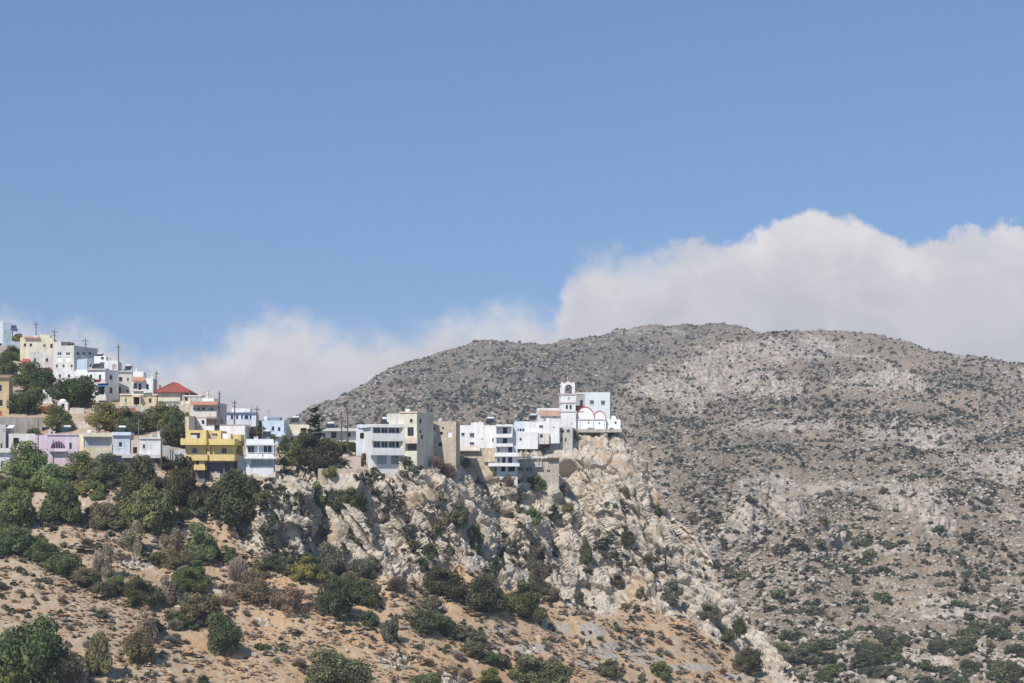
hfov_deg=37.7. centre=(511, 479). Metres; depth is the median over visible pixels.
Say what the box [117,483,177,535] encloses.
tree
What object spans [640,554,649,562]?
shrublet
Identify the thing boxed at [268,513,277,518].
shrublet
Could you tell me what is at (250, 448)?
door
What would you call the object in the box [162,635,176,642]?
shrublet
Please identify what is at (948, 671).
hill shrub
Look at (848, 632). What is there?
hill shrub
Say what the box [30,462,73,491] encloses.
tree
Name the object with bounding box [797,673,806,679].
hill shrub
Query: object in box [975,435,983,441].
hill shrub
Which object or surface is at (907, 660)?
hill shrub
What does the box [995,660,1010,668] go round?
valley bush
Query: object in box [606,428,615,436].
bush
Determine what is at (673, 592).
bush
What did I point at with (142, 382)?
white house
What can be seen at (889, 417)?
hill scrub
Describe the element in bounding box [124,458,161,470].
stone wall
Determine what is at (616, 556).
shrublet
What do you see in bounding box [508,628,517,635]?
shrublet
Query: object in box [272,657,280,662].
shrublet
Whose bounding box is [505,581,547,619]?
bush
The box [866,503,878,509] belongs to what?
hill shrub
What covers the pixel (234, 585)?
scrub bush
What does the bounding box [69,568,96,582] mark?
scrub bush
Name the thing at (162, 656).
shrublet
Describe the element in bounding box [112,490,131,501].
scrub bush
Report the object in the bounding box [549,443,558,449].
stone house
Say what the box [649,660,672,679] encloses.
bush
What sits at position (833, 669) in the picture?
hill shrub
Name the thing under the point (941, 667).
hill shrub
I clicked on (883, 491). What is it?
hill shrub
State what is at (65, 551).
shrublet
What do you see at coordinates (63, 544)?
shrublet
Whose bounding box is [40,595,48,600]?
shrublet
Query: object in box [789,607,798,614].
hill shrub
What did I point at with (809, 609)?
hill shrub
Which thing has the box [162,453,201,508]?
tree
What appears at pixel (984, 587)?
hill shrub
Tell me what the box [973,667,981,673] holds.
hill shrub
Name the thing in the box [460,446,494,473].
building
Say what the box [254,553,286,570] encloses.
bush
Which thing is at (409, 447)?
window
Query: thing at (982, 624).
hill shrub
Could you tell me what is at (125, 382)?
sage house
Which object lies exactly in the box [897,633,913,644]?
valley bush
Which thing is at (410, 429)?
window
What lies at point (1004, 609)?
hill shrub
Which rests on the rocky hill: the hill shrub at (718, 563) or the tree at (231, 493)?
the hill shrub at (718, 563)
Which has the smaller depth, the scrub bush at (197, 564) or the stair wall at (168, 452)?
the scrub bush at (197, 564)
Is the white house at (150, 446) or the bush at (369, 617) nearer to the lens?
the bush at (369, 617)
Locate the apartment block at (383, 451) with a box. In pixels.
[360,424,403,477]
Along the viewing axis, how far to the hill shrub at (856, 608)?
562.30 m
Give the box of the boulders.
[288,323,1023,682]
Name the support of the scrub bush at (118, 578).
on the hillside
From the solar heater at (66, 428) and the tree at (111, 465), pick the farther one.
the solar heater at (66, 428)
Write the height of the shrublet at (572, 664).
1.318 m
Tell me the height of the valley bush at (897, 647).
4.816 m
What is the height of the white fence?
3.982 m
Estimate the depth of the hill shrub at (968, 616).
550.12 m
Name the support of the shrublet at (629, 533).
on the hillside
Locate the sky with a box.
[0,0,1023,421]
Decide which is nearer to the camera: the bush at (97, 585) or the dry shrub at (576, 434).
the bush at (97, 585)
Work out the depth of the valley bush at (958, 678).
483.74 m
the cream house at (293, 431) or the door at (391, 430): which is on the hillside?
the cream house at (293, 431)
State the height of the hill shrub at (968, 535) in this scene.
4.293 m
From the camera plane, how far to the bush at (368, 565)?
287.33 m
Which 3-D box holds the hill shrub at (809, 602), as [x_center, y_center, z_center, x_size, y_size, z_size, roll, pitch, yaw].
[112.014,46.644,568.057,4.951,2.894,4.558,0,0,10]
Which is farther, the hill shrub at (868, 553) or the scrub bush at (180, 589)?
the hill shrub at (868, 553)
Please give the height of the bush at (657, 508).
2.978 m
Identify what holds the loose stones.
on the hillside
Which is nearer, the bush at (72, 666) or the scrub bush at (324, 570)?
the bush at (72, 666)
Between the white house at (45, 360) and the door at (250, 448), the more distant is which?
the white house at (45, 360)
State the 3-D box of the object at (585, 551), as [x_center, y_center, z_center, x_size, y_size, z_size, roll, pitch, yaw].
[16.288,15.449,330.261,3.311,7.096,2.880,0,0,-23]
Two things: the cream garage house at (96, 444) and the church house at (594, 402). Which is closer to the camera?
the cream garage house at (96, 444)
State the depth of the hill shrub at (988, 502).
725.42 m
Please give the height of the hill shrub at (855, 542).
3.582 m
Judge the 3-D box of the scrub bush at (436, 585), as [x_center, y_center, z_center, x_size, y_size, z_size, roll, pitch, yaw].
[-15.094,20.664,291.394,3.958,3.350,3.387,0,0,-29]
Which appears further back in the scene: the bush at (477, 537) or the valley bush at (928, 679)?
the valley bush at (928, 679)
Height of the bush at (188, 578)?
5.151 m
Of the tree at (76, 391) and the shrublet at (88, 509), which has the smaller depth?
the shrublet at (88, 509)
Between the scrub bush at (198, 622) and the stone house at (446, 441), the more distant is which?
the stone house at (446, 441)
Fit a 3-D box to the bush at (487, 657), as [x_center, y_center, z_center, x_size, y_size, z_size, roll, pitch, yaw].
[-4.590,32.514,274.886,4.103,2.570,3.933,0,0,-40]
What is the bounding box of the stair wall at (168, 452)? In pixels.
[162,446,176,461]
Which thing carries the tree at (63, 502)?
on the hillside
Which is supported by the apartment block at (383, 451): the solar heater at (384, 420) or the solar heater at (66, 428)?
the solar heater at (384, 420)
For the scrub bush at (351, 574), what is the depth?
281.05 m
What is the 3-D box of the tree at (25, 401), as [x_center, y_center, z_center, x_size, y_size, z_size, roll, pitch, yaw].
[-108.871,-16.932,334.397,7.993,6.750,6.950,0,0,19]
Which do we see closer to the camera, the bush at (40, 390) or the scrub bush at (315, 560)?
the scrub bush at (315, 560)
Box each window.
[50,440,65,447]
[118,442,122,447]
[192,448,197,453]
[406,443,416,450]
[408,427,413,435]
[526,467,531,471]
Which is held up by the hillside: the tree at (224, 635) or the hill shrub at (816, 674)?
the tree at (224, 635)
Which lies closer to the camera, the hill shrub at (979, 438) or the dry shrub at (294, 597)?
the dry shrub at (294, 597)
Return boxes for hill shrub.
[674,455,683,460]
[686,513,698,520]
[689,518,698,524]
[691,493,698,498]
[707,510,718,515]
[711,559,720,566]
[712,479,722,485]
[713,515,722,520]
[721,539,727,547]
[721,570,735,577]
[722,566,732,571]
[735,570,750,577]
[743,495,757,502]
[761,605,774,610]
[770,589,786,598]
[771,544,790,553]
[778,630,797,640]
[788,540,798,545]
[788,588,796,594]
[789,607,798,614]
[791,537,804,544]
[795,631,807,636]
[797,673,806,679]
[799,543,809,549]
[802,599,813,605]
[802,606,818,614]
[813,537,825,545]
[813,671,822,677]
[815,606,823,614]
[818,515,830,523]
[819,640,835,649]
[822,489,833,495]
[823,663,842,674]
[838,563,849,569]
[838,634,847,641]
[843,630,853,634]
[845,567,858,573]
[845,643,854,648]
[848,656,865,667]
[849,599,859,604]
[850,539,860,546]
[850,590,861,596]
[850,605,861,611]
[854,646,863,651]
[855,625,863,630]
[856,558,868,565]
[859,605,868,611]
[860,534,870,538]
[860,538,872,545]
[862,549,877,556]
[865,567,877,573]
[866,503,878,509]
[867,624,877,628]
[873,592,893,601]
[876,565,890,573]
[878,488,888,493]
[885,541,895,548]
[895,662,903,667]
[897,539,911,545]
[900,658,912,664]
[906,473,918,479]
[919,659,937,670]
[921,631,932,638]
[922,548,931,552]
[934,525,947,533]
[936,582,945,587]
[937,665,947,671]
[942,570,952,576]
[943,591,957,598]
[943,649,954,655]
[946,638,957,644]
[946,669,952,674]
[949,671,957,676]
[950,550,960,555]
[950,600,969,606]
[956,635,970,640]
[959,584,969,591]
[960,572,972,577]
[961,531,974,540]
[963,613,974,619]
[965,633,975,642]
[967,621,978,627]
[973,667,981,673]
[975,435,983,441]
[979,571,990,577]
[979,622,988,628]
[980,538,992,545]
[981,585,989,591]
[983,499,992,504]
[984,506,995,512]
[986,640,995,646]
[987,616,999,624]
[989,668,1009,680]
[990,599,1002,607]
[999,618,1013,626]
[1000,603,1013,609]
[1001,607,1010,612]
[1006,551,1016,556]
[1007,589,1018,594]
[1017,633,1023,639]
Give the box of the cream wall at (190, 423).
[185,416,195,429]
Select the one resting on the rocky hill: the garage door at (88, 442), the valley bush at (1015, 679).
the valley bush at (1015, 679)
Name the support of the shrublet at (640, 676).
on the hillside
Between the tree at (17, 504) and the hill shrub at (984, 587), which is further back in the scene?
the hill shrub at (984, 587)
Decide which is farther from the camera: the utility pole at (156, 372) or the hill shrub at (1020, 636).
the hill shrub at (1020, 636)
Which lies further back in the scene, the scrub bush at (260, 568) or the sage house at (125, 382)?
the sage house at (125, 382)
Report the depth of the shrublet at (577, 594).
318.37 m
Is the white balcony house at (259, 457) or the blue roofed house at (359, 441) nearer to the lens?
the white balcony house at (259, 457)
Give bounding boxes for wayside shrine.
[57,399,68,409]
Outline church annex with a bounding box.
[537,408,560,427]
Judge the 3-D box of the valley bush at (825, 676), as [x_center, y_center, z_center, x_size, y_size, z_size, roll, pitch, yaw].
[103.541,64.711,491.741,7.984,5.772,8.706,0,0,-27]
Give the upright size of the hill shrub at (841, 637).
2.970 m
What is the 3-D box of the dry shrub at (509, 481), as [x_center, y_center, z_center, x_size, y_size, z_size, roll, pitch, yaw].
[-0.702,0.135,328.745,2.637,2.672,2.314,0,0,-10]
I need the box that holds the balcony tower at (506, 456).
[488,415,519,484]
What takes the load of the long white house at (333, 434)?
on the hillside
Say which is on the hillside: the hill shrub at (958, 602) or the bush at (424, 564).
the bush at (424, 564)
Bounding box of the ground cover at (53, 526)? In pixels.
[0,444,796,682]
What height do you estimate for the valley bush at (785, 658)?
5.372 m
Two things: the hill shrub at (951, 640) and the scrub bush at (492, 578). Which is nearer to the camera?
the scrub bush at (492, 578)
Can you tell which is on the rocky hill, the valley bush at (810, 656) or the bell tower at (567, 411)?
the valley bush at (810, 656)
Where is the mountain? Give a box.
[285,322,753,429]
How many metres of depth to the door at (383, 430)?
308.10 m
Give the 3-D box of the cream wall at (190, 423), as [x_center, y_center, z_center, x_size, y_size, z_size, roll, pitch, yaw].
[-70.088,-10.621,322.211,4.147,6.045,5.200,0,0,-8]
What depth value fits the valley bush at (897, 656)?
507.42 m
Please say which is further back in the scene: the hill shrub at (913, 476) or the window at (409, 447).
the hill shrub at (913, 476)
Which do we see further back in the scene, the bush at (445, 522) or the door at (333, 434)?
the door at (333, 434)
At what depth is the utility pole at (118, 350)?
365.03 m
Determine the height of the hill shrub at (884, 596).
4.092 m
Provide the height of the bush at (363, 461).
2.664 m
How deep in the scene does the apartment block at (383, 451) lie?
307.80 m
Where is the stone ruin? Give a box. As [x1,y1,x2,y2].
[806,486,832,494]
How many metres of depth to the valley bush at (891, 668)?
495.59 m
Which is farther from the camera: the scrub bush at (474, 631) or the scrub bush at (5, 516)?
the scrub bush at (474, 631)
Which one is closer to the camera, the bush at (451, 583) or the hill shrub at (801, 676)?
the bush at (451, 583)
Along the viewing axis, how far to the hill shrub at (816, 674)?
493.75 m
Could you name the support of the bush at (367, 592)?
on the hillside
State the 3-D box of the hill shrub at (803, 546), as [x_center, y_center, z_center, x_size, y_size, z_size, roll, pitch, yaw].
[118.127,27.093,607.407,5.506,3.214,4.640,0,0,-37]
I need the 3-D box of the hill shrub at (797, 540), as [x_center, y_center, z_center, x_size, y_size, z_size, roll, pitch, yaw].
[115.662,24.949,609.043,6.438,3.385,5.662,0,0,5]
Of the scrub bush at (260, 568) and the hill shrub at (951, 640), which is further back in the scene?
the hill shrub at (951, 640)
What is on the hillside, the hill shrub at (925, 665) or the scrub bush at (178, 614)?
the scrub bush at (178, 614)
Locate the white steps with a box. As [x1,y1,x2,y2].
[43,390,52,403]
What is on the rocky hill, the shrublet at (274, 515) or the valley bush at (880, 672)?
the valley bush at (880, 672)
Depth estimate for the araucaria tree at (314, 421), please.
305.60 m
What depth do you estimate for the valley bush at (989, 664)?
491.02 m
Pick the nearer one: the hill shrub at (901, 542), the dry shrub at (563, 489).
the dry shrub at (563, 489)
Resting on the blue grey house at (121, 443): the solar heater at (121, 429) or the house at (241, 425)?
the solar heater at (121, 429)
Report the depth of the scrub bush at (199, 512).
284.21 m
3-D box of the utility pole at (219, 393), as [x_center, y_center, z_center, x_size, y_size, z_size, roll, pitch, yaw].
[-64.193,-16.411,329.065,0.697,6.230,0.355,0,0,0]
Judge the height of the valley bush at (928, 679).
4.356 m
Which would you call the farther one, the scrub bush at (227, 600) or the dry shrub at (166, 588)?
the scrub bush at (227, 600)
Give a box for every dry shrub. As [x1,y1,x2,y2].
[92,540,115,579]
[116,519,145,554]
[134,604,157,638]
[158,527,186,551]
[158,573,179,604]
[223,570,278,601]
[225,555,249,581]
[267,585,307,613]
[387,573,409,592]
[430,456,443,468]
[440,462,456,478]
[461,457,470,467]
[504,475,514,485]
[559,482,567,495]
[573,428,579,438]
[585,428,596,435]
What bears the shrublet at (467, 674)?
on the hillside
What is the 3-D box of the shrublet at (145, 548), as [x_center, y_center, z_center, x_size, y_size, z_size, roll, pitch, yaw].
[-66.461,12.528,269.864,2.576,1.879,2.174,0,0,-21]
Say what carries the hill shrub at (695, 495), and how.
on the rocky hill
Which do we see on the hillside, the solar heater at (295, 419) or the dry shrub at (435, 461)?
the dry shrub at (435, 461)
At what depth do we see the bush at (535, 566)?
323.39 m
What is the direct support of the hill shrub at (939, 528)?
on the rocky hill
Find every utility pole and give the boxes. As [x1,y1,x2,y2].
[38,418,38,449]
[117,344,119,370]
[154,371,158,393]
[160,427,162,469]
[218,391,220,417]
[254,408,259,437]
[340,411,342,453]
[346,408,348,451]
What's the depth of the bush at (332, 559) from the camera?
282.13 m
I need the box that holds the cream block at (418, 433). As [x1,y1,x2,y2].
[387,406,433,468]
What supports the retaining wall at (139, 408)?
on the hillside
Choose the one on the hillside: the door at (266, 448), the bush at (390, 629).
the bush at (390, 629)
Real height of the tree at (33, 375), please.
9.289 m
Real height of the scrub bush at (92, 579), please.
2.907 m
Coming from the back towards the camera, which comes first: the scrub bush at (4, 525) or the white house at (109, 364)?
the white house at (109, 364)
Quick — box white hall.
[205,426,248,442]
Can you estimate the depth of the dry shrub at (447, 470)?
313.57 m
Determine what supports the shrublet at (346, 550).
on the hillside
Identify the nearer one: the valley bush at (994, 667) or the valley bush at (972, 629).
the valley bush at (994, 667)
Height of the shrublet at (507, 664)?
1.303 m
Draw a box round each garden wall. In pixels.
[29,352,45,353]
[70,408,84,413]
[73,421,91,429]
[318,469,356,485]
[341,457,360,469]
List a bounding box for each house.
[0,321,17,345]
[0,342,19,355]
[0,375,12,415]
[0,425,13,447]
[0,448,14,471]
[20,331,56,361]
[22,354,52,368]
[35,424,82,465]
[53,340,97,374]
[54,371,75,380]
[76,358,103,369]
[76,362,118,401]
[83,423,112,464]
[94,356,121,370]
[112,432,134,463]
[116,402,135,412]
[119,370,132,398]
[120,385,157,405]
[122,425,162,457]
[131,368,156,393]
[153,382,197,403]
[180,430,244,482]
[183,391,226,424]
[196,417,222,429]
[220,425,250,438]
[227,405,258,426]
[237,437,275,476]
[262,410,288,443]
[287,425,310,440]
[317,419,356,452]
[356,424,364,455]
[434,420,459,467]
[460,415,495,447]
[514,411,558,448]
[518,453,559,487]
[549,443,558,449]
[559,427,573,451]
[575,382,610,419]
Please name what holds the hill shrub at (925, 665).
on the rocky hill
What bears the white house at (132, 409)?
on the hillside
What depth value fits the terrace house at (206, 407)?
330.03 m
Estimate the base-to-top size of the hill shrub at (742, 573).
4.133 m
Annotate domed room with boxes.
[606,416,620,434]
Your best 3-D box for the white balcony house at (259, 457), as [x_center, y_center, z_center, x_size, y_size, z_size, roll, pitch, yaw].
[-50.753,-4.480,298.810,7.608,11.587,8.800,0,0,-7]
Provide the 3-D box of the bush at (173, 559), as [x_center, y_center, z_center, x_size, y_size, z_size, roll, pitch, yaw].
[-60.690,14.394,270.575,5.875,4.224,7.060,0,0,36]
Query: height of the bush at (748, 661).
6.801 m
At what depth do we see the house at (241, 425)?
321.54 m
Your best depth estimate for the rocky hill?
844.97 m
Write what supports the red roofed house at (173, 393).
on the hillside
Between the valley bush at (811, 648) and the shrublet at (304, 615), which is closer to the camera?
the shrublet at (304, 615)
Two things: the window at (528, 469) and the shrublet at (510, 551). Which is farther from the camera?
the window at (528, 469)
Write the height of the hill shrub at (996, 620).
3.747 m
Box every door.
[84,438,109,446]
[98,386,103,394]
[248,446,253,453]
[263,445,271,453]
[331,432,335,437]
[374,428,379,432]
[374,441,379,447]
[381,428,387,432]
[381,441,387,447]
[389,428,394,432]
[389,441,394,447]
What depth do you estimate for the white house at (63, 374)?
367.67 m
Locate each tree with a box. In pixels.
[0,352,17,374]
[0,440,47,477]
[0,487,36,527]
[0,613,66,682]
[3,344,19,359]
[6,390,42,414]
[11,361,52,391]
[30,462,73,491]
[38,482,81,523]
[42,405,75,431]
[47,373,100,407]
[62,450,99,479]
[84,402,123,430]
[88,452,126,484]
[115,405,147,432]
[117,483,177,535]
[120,453,158,493]
[141,400,173,431]
[156,404,185,447]
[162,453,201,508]
[183,521,218,560]
[203,468,259,525]
[206,610,244,656]
[250,420,275,439]
[276,435,292,451]
[289,430,306,450]
[292,431,340,473]
[301,406,326,451]
[303,646,374,682]
[314,574,353,620]
[506,654,573,682]
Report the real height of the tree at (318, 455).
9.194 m
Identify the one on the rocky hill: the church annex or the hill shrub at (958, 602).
the hill shrub at (958, 602)
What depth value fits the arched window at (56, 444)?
297.46 m
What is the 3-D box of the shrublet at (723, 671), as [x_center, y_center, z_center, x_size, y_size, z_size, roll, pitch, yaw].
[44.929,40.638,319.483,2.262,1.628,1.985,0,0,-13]
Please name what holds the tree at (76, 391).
on the hillside
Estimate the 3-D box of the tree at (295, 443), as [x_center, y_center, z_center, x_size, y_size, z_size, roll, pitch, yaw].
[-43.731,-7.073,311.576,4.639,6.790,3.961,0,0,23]
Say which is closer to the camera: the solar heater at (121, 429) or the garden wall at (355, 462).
the solar heater at (121, 429)
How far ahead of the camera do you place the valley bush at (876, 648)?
512.74 m
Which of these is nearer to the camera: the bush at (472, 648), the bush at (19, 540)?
the bush at (19, 540)
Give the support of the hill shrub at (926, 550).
on the rocky hill
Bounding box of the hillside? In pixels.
[0,344,799,682]
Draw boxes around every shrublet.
[0,581,7,589]
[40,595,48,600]
[56,596,65,601]
[58,549,69,556]
[60,542,67,547]
[81,538,92,545]
[82,640,89,647]
[85,506,95,514]
[89,606,97,611]
[91,525,103,530]
[95,610,105,617]
[96,608,107,617]
[139,545,149,553]
[143,671,151,676]
[152,544,161,549]
[158,653,165,658]
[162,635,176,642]
[164,642,172,648]
[168,675,174,681]
[171,632,180,638]
[184,677,193,682]
[197,674,209,682]
[218,583,226,588]
[221,660,231,665]
[230,531,237,537]
[242,608,250,614]
[253,642,261,647]
[256,644,263,649]
[267,533,275,539]
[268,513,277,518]
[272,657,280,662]
[279,645,288,651]
[292,657,306,666]
[300,613,307,618]
[335,543,346,553]
[341,547,350,554]
[389,591,398,597]
[414,643,422,649]
[421,658,434,666]
[426,555,433,560]
[452,651,464,659]
[459,669,473,678]
[459,678,467,682]
[504,662,511,667]
[506,549,514,555]
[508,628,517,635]
[542,641,553,647]
[548,504,557,511]
[548,563,557,569]
[548,656,559,661]
[561,502,573,511]
[568,661,575,667]
[572,591,583,598]
[583,566,591,572]
[586,611,594,616]
[614,549,626,557]
[618,486,627,493]
[620,535,634,544]
[623,531,634,537]
[623,603,630,608]
[633,636,641,642]
[637,674,645,680]
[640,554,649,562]
[644,637,652,642]
[655,551,666,558]
[664,637,672,643]
[675,669,682,674]
[694,640,701,646]
[707,650,716,657]
[718,668,726,673]
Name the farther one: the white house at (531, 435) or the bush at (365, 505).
the white house at (531, 435)
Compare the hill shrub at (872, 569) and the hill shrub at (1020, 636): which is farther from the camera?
the hill shrub at (872, 569)
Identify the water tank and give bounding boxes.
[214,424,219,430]
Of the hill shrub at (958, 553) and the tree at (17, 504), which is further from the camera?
the hill shrub at (958, 553)
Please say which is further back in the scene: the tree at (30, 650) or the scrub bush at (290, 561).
the scrub bush at (290, 561)
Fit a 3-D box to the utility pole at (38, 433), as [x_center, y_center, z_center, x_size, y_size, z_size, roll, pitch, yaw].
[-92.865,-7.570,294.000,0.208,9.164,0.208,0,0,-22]
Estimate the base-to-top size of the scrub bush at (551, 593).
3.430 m
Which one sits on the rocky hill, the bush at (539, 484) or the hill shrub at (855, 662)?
the hill shrub at (855, 662)
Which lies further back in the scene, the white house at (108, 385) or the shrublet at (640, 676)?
the white house at (108, 385)
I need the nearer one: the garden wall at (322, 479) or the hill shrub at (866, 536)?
the garden wall at (322, 479)
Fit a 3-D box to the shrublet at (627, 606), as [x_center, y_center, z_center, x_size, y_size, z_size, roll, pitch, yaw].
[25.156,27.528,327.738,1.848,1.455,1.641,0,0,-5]
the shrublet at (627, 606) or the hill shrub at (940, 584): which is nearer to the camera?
the shrublet at (627, 606)
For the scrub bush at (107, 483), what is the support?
on the hillside
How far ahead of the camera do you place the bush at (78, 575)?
250.65 m
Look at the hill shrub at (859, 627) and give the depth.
543.14 m
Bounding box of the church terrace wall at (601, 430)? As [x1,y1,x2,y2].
[575,429,622,432]
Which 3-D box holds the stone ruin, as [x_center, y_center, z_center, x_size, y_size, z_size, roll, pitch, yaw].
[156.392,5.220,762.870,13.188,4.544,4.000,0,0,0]
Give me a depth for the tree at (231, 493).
284.02 m
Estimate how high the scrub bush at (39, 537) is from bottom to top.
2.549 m
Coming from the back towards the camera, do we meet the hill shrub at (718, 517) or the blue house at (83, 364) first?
the hill shrub at (718, 517)
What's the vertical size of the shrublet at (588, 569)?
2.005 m
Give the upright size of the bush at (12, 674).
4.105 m
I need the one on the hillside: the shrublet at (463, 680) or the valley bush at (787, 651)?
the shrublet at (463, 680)
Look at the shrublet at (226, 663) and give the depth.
240.45 m
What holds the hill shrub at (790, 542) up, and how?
on the rocky hill
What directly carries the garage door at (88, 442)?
in the cream garage house at (96, 444)
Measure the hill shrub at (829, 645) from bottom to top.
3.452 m
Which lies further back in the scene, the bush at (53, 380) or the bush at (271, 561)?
the bush at (53, 380)
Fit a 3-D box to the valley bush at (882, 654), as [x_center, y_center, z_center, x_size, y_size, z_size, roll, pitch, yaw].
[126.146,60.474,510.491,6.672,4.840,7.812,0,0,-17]
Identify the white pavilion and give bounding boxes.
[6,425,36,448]
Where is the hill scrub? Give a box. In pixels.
[287,323,1023,682]
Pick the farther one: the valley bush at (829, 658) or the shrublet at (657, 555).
the valley bush at (829, 658)
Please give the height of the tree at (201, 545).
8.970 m
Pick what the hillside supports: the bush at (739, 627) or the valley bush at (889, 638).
the bush at (739, 627)
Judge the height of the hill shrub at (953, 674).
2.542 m
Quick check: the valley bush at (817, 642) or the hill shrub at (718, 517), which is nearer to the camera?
the valley bush at (817, 642)
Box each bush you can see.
[0,479,10,491]
[0,510,17,527]
[0,522,9,529]
[0,525,33,555]
[0,666,21,682]
[5,478,29,494]
[11,333,21,341]
[20,470,38,489]
[23,540,60,562]
[26,428,43,434]
[27,387,51,400]
[33,534,48,541]
[39,404,56,413]
[42,552,82,575]
[45,641,87,682]
[47,369,56,386]
[69,566,99,586]
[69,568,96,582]
[72,472,90,487]
[72,480,91,493]
[76,571,101,586]
[81,469,104,482]
[84,631,112,675]
[85,502,124,528]
[88,480,105,495]
[88,491,105,499]
[89,579,119,595]
[93,580,116,596]
[99,474,120,487]
[105,575,124,585]
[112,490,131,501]
[117,587,128,595]
[122,575,159,605]
[122,626,155,663]
[142,586,163,604]
[148,551,164,565]
[153,618,164,631]
[154,456,175,469]
[159,548,192,570]
[161,581,187,598]
[162,606,180,618]
[164,610,185,622]
[167,619,183,630]
[170,565,207,591]
[173,592,191,605]
[174,507,191,518]
[174,617,187,628]
[180,592,223,625]
[181,486,207,507]
[182,549,194,559]
[186,617,202,626]
[186,619,197,629]
[188,505,206,517]
[191,560,210,582]
[215,544,239,563]
[219,594,234,605]
[227,581,245,591]
[250,561,270,578]
[252,490,270,501]
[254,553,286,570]
[275,450,296,466]
[276,555,298,575]
[288,556,324,581]
[302,552,323,569]
[312,481,326,506]
[314,566,327,578]
[317,541,350,577]
[322,465,337,477]
[331,440,348,448]
[332,486,363,509]
[338,570,360,582]
[342,441,355,451]
[346,556,379,577]
[348,455,365,465]
[348,578,381,605]
[358,610,379,627]
[360,493,368,511]
[379,616,398,642]
[399,461,423,479]
[402,607,458,635]
[410,672,442,682]
[414,556,429,571]
[421,594,442,608]
[422,542,437,557]
[422,565,468,596]
[423,580,443,593]
[431,506,454,531]
[440,624,463,637]
[447,499,469,528]
[456,624,471,635]
[458,640,485,657]
[459,574,508,612]
[459,629,481,640]
[461,632,480,642]
[467,522,484,554]
[475,631,488,642]
[475,666,502,682]
[477,650,498,662]
[478,573,497,585]
[488,555,501,577]
[488,654,504,665]
[496,652,507,663]
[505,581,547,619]
[518,507,544,524]
[526,544,551,579]
[527,474,546,491]
[527,575,551,594]
[540,587,560,601]
[545,511,560,520]
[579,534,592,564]
[595,660,624,677]
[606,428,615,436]
[610,573,623,584]
[634,586,647,599]
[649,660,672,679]
[653,504,660,515]
[659,579,683,606]
[696,602,722,621]
[720,627,736,640]
[732,616,746,635]
[732,646,763,675]
[771,641,792,653]
[777,645,791,654]
[779,654,795,665]
[786,648,814,662]
[798,643,820,653]
[806,654,819,662]
[808,657,818,664]
[813,668,834,682]
[814,650,824,659]
[815,638,823,648]
[822,652,838,663]
[836,662,847,670]
[854,649,874,657]
[855,651,882,666]
[856,666,875,676]
[861,642,872,650]
[865,654,882,665]
[869,644,882,653]
[872,665,894,679]
[873,627,893,637]
[875,651,894,663]
[878,633,895,644]
[881,646,891,655]
[884,665,895,672]
[887,641,902,653]
[888,653,904,661]
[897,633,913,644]
[909,662,917,668]
[919,676,933,682]
[927,642,946,654]
[930,636,947,644]
[942,643,954,649]
[953,639,977,653]
[954,675,967,682]
[956,624,981,638]
[958,659,983,671]
[959,668,977,677]
[984,625,1014,638]
[985,659,1000,669]
[985,662,1009,675]
[994,679,1010,682]
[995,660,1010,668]
[1006,643,1023,654]
[1007,661,1023,677]
[1010,676,1023,682]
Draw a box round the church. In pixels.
[576,406,605,433]
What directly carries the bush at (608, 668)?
on the hillside
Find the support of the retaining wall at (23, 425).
on the hillside
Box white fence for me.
[177,449,184,461]
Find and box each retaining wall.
[0,417,41,433]
[92,406,152,413]
[158,404,190,415]
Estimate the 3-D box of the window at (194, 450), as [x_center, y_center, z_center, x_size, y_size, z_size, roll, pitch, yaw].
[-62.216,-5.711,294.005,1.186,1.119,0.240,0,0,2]
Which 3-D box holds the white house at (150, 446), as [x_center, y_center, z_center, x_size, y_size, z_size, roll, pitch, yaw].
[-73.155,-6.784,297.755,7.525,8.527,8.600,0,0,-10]
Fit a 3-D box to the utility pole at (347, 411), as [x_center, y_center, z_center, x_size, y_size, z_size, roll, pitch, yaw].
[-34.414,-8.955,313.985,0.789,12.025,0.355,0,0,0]
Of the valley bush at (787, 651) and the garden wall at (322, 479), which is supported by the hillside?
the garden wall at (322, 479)
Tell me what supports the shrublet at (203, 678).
on the hillside
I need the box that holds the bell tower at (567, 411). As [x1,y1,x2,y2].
[558,376,576,428]
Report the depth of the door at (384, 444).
308.10 m
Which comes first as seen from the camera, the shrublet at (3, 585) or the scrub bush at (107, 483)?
the shrublet at (3, 585)
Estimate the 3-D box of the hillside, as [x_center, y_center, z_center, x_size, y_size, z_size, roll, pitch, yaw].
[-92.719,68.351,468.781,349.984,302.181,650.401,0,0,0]
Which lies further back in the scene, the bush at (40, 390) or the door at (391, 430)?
the bush at (40, 390)
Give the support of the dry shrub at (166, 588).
on the hillside
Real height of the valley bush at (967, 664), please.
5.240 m
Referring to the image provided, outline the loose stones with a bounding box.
[9,479,787,682]
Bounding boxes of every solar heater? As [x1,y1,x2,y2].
[61,425,71,433]
[92,362,100,368]
[116,426,126,431]
[124,364,132,370]
[261,430,270,438]
[290,416,299,422]
[325,422,334,427]
[380,417,388,423]
[486,417,493,424]
[529,414,536,421]
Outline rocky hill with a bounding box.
[611,326,1023,682]

